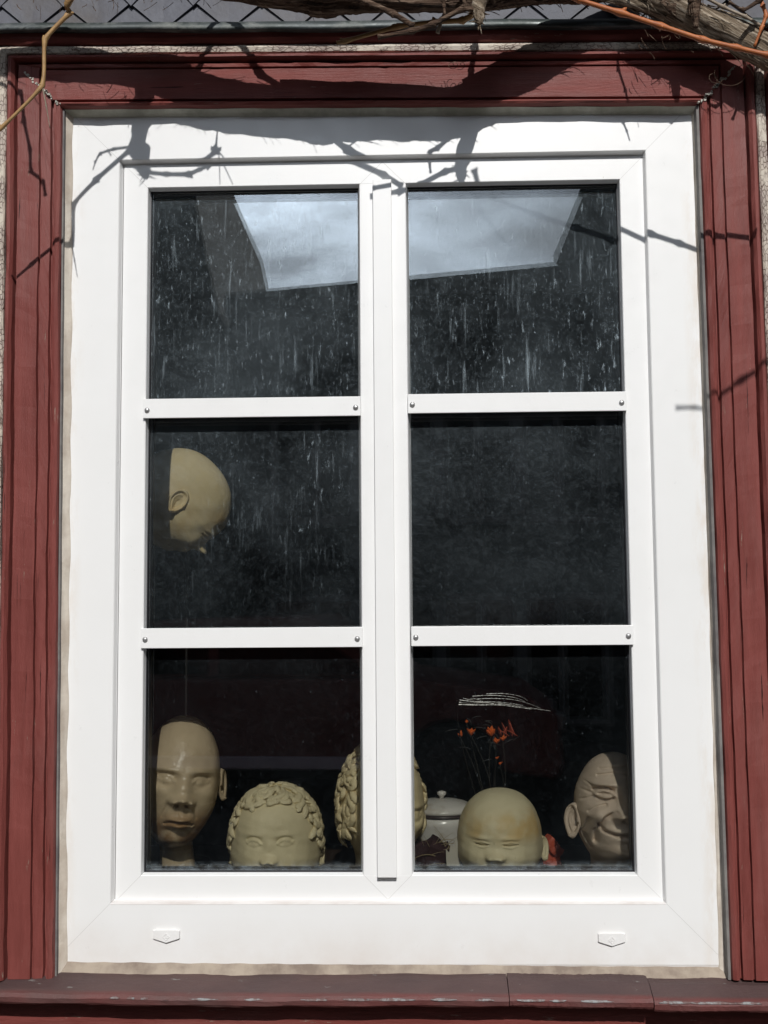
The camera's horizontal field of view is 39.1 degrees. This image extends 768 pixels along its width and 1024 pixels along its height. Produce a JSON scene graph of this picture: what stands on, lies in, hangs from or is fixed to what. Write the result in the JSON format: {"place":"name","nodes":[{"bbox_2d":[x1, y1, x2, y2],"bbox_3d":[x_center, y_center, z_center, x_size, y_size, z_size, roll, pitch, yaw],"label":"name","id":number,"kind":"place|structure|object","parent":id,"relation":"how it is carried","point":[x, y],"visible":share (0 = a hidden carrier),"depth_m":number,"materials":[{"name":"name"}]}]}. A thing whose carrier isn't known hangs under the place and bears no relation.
{"place":"outdoors","nodes":[
{"label":"outdoors","id":0,"kind":"place"},
{"bbox_2d":[156,193,614,298],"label":"ceiling","id":1,"kind":"structure","parent":0,"point":[458,245],"depth_m":5.26,"materials":[{"name":"paint"}]},
{"bbox_2d":[150,292,626,844],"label":"interior wall","id":2,"kind":"structure","parent":0,"point":[516,518],"depth_m":6.00,"materials":[{"name":"paint"}]},
{"bbox_2d":[150,845,590,865],"bbox_3d":[0.014,0.719,2.094,1.196,0.024,0.545,-1,-5,2],"label":"interior sill board","id":3,"kind":"object","parent":2,"relation":"attached to","point":[343,855],"depth_m":2.27,"materials":[{"name":"brown wood"}]},
{"bbox_2d":[150,715,226,865],"bbox_3d":[-0.375,0.541,1.982,0.177,0.330,0.173,-3,-5,33],"label":"sculpted head","id":4,"kind":"object","parent":3,"relation":"on","point":[188,779],"visible":0.87,"depth_m":1.92},
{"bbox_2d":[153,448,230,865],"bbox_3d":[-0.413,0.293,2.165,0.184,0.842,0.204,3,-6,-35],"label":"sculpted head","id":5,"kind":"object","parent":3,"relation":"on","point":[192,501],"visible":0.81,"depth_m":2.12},
{"bbox_2d":[226,781,325,865],"bbox_3d":[-0.197,0.602,1.985,0.181,0.211,0.182,4,-6,-40],"label":"sculpted head","id":6,"kind":"object","parent":3,"relation":"on","point":[273,823],"visible":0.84,"depth_m":1.92},
{"bbox_2d":[334,745,427,865],"bbox_3d":[-0.008,0.565,2.012,0.182,0.277,0.187,-2,-5,18],"label":"sculpted head","id":7,"kind":"object","parent":3,"relation":"on","point":[347,803],"visible":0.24,"depth_m":1.97},
{"bbox_2d":[415,826,456,865],"bbox_3d":[0.092,0.632,2.006,0.189,0.148,0.125,-1,-5,2],"label":"dried bundle","id":8,"kind":"object","parent":3,"relation":"on","point":[431,850],"visible":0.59,"depth_m":1.97,"materials":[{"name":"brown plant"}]},
{"bbox_2d":[417,790,467,865],"bbox_3d":[0.115,0.629,2.136,0.140,0.156,0.140,-1,-5,2],"label":"enamel pot","id":9,"kind":"object","parent":3,"relation":"on","point":[442,813],"visible":0.42,"depth_m":2.08,"materials":[{"name":"grey"}]},
{"bbox_2d":[446,838,460,865],"bbox_3d":[0.126,0.625,1.951,0.028,0.074,0.002,-1,-5,2],"label":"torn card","id":10,"kind":"object","parent":3,"relation":"on","point":[452,857],"visible":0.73,"depth_m":1.95,"materials":[{"name":"beige"}]},
{"bbox_2d":[445,716,518,790],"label":"dried flowers","id":11,"kind":"object","parent":3,"relation":"on","point":[490,731],"visible":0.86,"depth_m":2.31,"materials":[{"name":"orange plant"}]},
{"bbox_2d":[455,693,548,794],"bbox_3d":[0.233,0.494,2.178,0.179,0.278,0.262,-1,-5,2],"label":"wire fan","id":12,"kind":"object","parent":3,"relation":"on","point":[471,703],"visible":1,"depth_m":2.07},
{"bbox_2d":[457,787,548,865],"bbox_3d":[0.209,0.600,1.962,0.167,0.192,0.179,-5,-6,44],"label":"sculpted head","id":13,"kind":"object","parent":3,"relation":"on","point":[499,826],"visible":0.69,"depth_m":1.90},
{"bbox_2d":[540,834,563,865],"bbox_3d":[0.313,0.637,2.014,0.047,0.076,0.020,-1,-5,2],"label":"red ribbon","id":14,"kind":"object","parent":3,"relation":"on","point":[556,850],"visible":0.66,"depth_m":2.01,"materials":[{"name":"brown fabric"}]},
{"bbox_2d":[564,752,629,865],"bbox_3d":[0.417,0.563,1.928,0.178,0.264,0.182,4,-6,-44],"label":"sculpted head","id":15,"kind":"object","parent":3,"relation":"on","point":[596,814],"visible":0.56,"depth_m":1.88},
{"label":"ground","id":16,"kind":"structure","parent":0,"visible":0},
{"bbox_2d":[0,0,767,1023],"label":"house","id":17,"kind":"structure","parent":16,"relation":"on","point":[132,16],"depth_m":1.80,"materials":[{"name":"grey paint"}]},
{"bbox_2d":[0,28,767,980],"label":"window casing","id":18,"kind":"object","parent":17,"relation":"attached to","point":[512,68],"depth_m":1.80,"materials":[{"name":"red paint"}]},
{"bbox_2d":[58,106,725,978],"bbox_3d":[0.000,0.018,1.830,1.108,1.466,0.091,-1,-5,2],"label":"window","id":19,"kind":"structure","parent":18,"relation":"attached to","point":[654,908],"depth_m":1.80,"materials":[{"name":"white plastic"}]},
{"bbox_2d":[0,972,767,1012],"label":"window sill","id":20,"kind":"structure","parent":17,"relation":"attached to","point":[590,991],"depth_m":1.69,"materials":[{"name":"paint"}]},
{"bbox_2d":[0,0,767,131],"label":"grapevine","id":21,"kind":"object","parent":17,"relation":"attached to","point":[734,35],"visible":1,"depth_m":1.71,"materials":[{"name":"brown plant"}]}
]}

